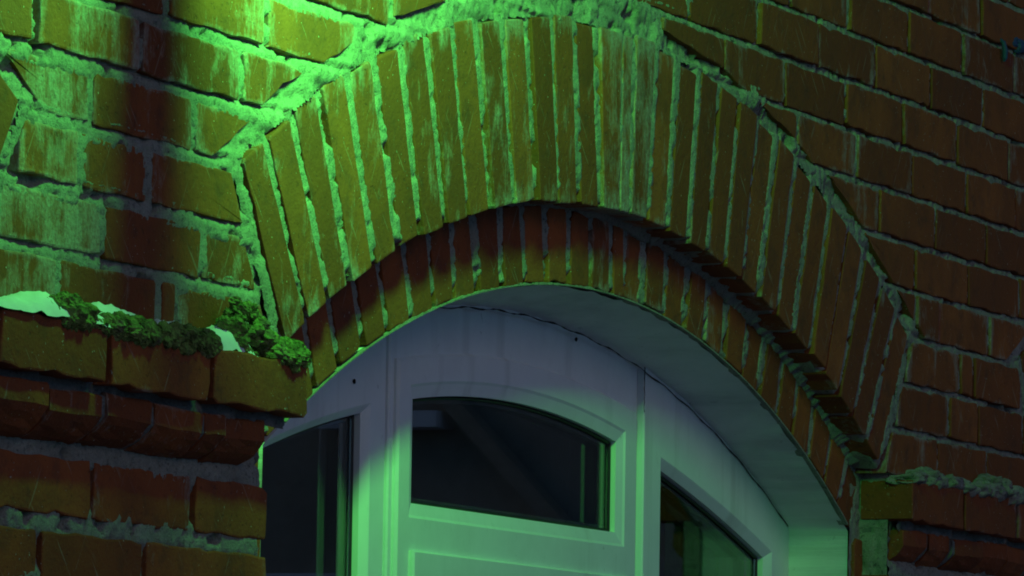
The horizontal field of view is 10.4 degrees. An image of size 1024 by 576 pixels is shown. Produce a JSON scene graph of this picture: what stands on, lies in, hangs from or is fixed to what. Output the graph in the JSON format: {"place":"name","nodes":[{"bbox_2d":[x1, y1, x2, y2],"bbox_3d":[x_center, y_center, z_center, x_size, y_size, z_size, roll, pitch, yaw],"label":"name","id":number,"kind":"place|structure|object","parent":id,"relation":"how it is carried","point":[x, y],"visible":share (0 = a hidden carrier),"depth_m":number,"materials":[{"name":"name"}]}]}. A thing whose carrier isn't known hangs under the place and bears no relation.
{"place":"outdoors","nodes":[
{"label":"outdoors","id":0,"kind":"place"},
{"bbox_2d":[515,283,614,299],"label":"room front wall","id":1,"kind":"structure","parent":0,"point":[572,288],"depth_m":8.58,"materials":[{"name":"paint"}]},
{"label":"ground","id":2,"kind":"structure","parent":0,"visible":0},
{"bbox_2d":[0,0,1023,575],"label":"brick wall","id":3,"kind":"structure","parent":2,"relation":"on","point":[896,126],"depth_m":7.11,"materials":[{"name":"brick"}]},
{"bbox_2d":[0,75,19,183],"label":"brick arch","id":4,"kind":"structure","parent":3,"relation":"attached to","point":[9,106],"depth_m":6.43,"materials":[{"name":"brick"}]},
{"bbox_2d":[0,306,306,484],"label":"string course","id":5,"kind":"object","parent":3,"relation":"attached to","point":[60,383],"visible":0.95,"depth_m":6.62,"materials":[{"name":"brick"}]},
{"bbox_2d":[0,291,110,326],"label":"snow patch","id":6,"kind":"object","parent":5,"relation":"on","point":[32,301],"visible":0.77,"depth_m":6.39,"materials":[{"name":"white snow"}]},
{"bbox_2d":[38,290,102,333],"bbox_3d":[-0.508,0.029,6.461,0.047,0.052,0.128,-2,-6,24],"label":"moss clump","id":7,"kind":"object","parent":5,"relation":"on","point":[83,315],"visible":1,"depth_m":6.44,"materials":[{"name":"green plant"}]},
{"bbox_2d":[91,301,134,315],"bbox_3d":[-0.469,0.036,6.613,0.052,0.036,0.210,-2,-6,24],"label":"snow patch","id":8,"kind":"object","parent":5,"relation":"on","point":[111,308],"visible":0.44,"depth_m":6.58,"materials":[{"name":"white snow"}]},
{"bbox_2d":[98,311,161,348],"bbox_3d":[-0.448,0.050,6.589,0.043,0.041,0.174,-2,-6,24],"label":"moss clump","id":9,"kind":"object","parent":5,"relation":"on","point":[141,331],"visible":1,"depth_m":6.57,"materials":[{"name":"green plant"}]},
{"bbox_2d":[153,319,173,323],"bbox_3d":[-0.415,0.052,6.736,0.050,0.030,0.120,-2,-6,24],"label":"snow patch","id":10,"kind":"object","parent":5,"relation":"on","point":[158,321],"visible":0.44,"depth_m":6.72,"materials":[{"name":"white snow"}]},
{"bbox_2d":[157,320,222,358],"bbox_3d":[-0.390,0.062,6.718,0.040,0.044,0.173,-2,-6,24],"label":"moss clump","id":11,"kind":"object","parent":5,"relation":"on","point":[187,339],"visible":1,"depth_m":6.71,"materials":[{"name":"green plant"}]},
{"bbox_2d":[206,325,257,356],"bbox_3d":[-0.359,0.062,6.853,0.055,0.034,0.140,-2,-6,24],"label":"snow patch","id":12,"kind":"object","parent":5,"relation":"on","point":[228,340],"visible":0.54,"depth_m":6.84,"materials":[{"name":"white snow"}]},
{"bbox_2d":[213,296,279,358],"bbox_3d":[-0.327,0.056,6.897,0.055,0.088,0.138,-2,-6,24],"label":"moss clump","id":13,"kind":"object","parent":5,"relation":"on","point":[258,335],"visible":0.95,"depth_m":6.88,"materials":[{"name":"green plant"}]},
{"bbox_2d":[264,336,311,372],"bbox_3d":[-0.279,0.083,6.977,0.044,0.047,0.100,-2,-6,24],"label":"moss clump","id":14,"kind":"object","parent":5,"relation":"on","point":[294,354],"visible":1,"depth_m":6.96,"materials":[{"name":"green plant"}]},
{"bbox_2d":[260,305,788,575],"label":"arched window","id":15,"kind":"structure","parent":3,"relation":"attached to","point":[457,440],"depth_m":8.10,"materials":[{"name":"white plastic"}]},
{"bbox_2d":[233,13,912,575],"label":"brick arch","id":16,"kind":"structure","parent":3,"relation":"attached to","point":[693,223],"depth_m":8.08,"materials":[{"name":"brick"}]},
{"bbox_2d":[848,465,1023,575],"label":"string course","id":17,"kind":"object","parent":3,"relation":"attached to","point":[951,522],"visible":1,"depth_m":9.21,"materials":[{"name":"brick"}]},
{"bbox_2d":[1000,38,1007,61],"bbox_3d":[0.838,-0.407,9.613,0.017,0.042,0.011,3,-6,-24],"label":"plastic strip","id":18,"kind":"object","parent":3,"relation":"hanging from","point":[1004,51],"visible":1,"depth_m":9.61,"materials":[{"name":"teal plastic"}]},
{"bbox_2d":[1012,37,1023,53],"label":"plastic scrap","id":19,"kind":"object","parent":3,"relation":"on","point":[1018,43],"visible":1,"depth_m":9.69,"materials":[{"name":"blue plastic"}]},
{"bbox_2d":[1014,346,1023,407],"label":"brick arch","id":20,"kind":"structure","parent":3,"relation":"attached to","point":[1019,363],"depth_m":9.69,"materials":[{"name":"brick"}]}
]}

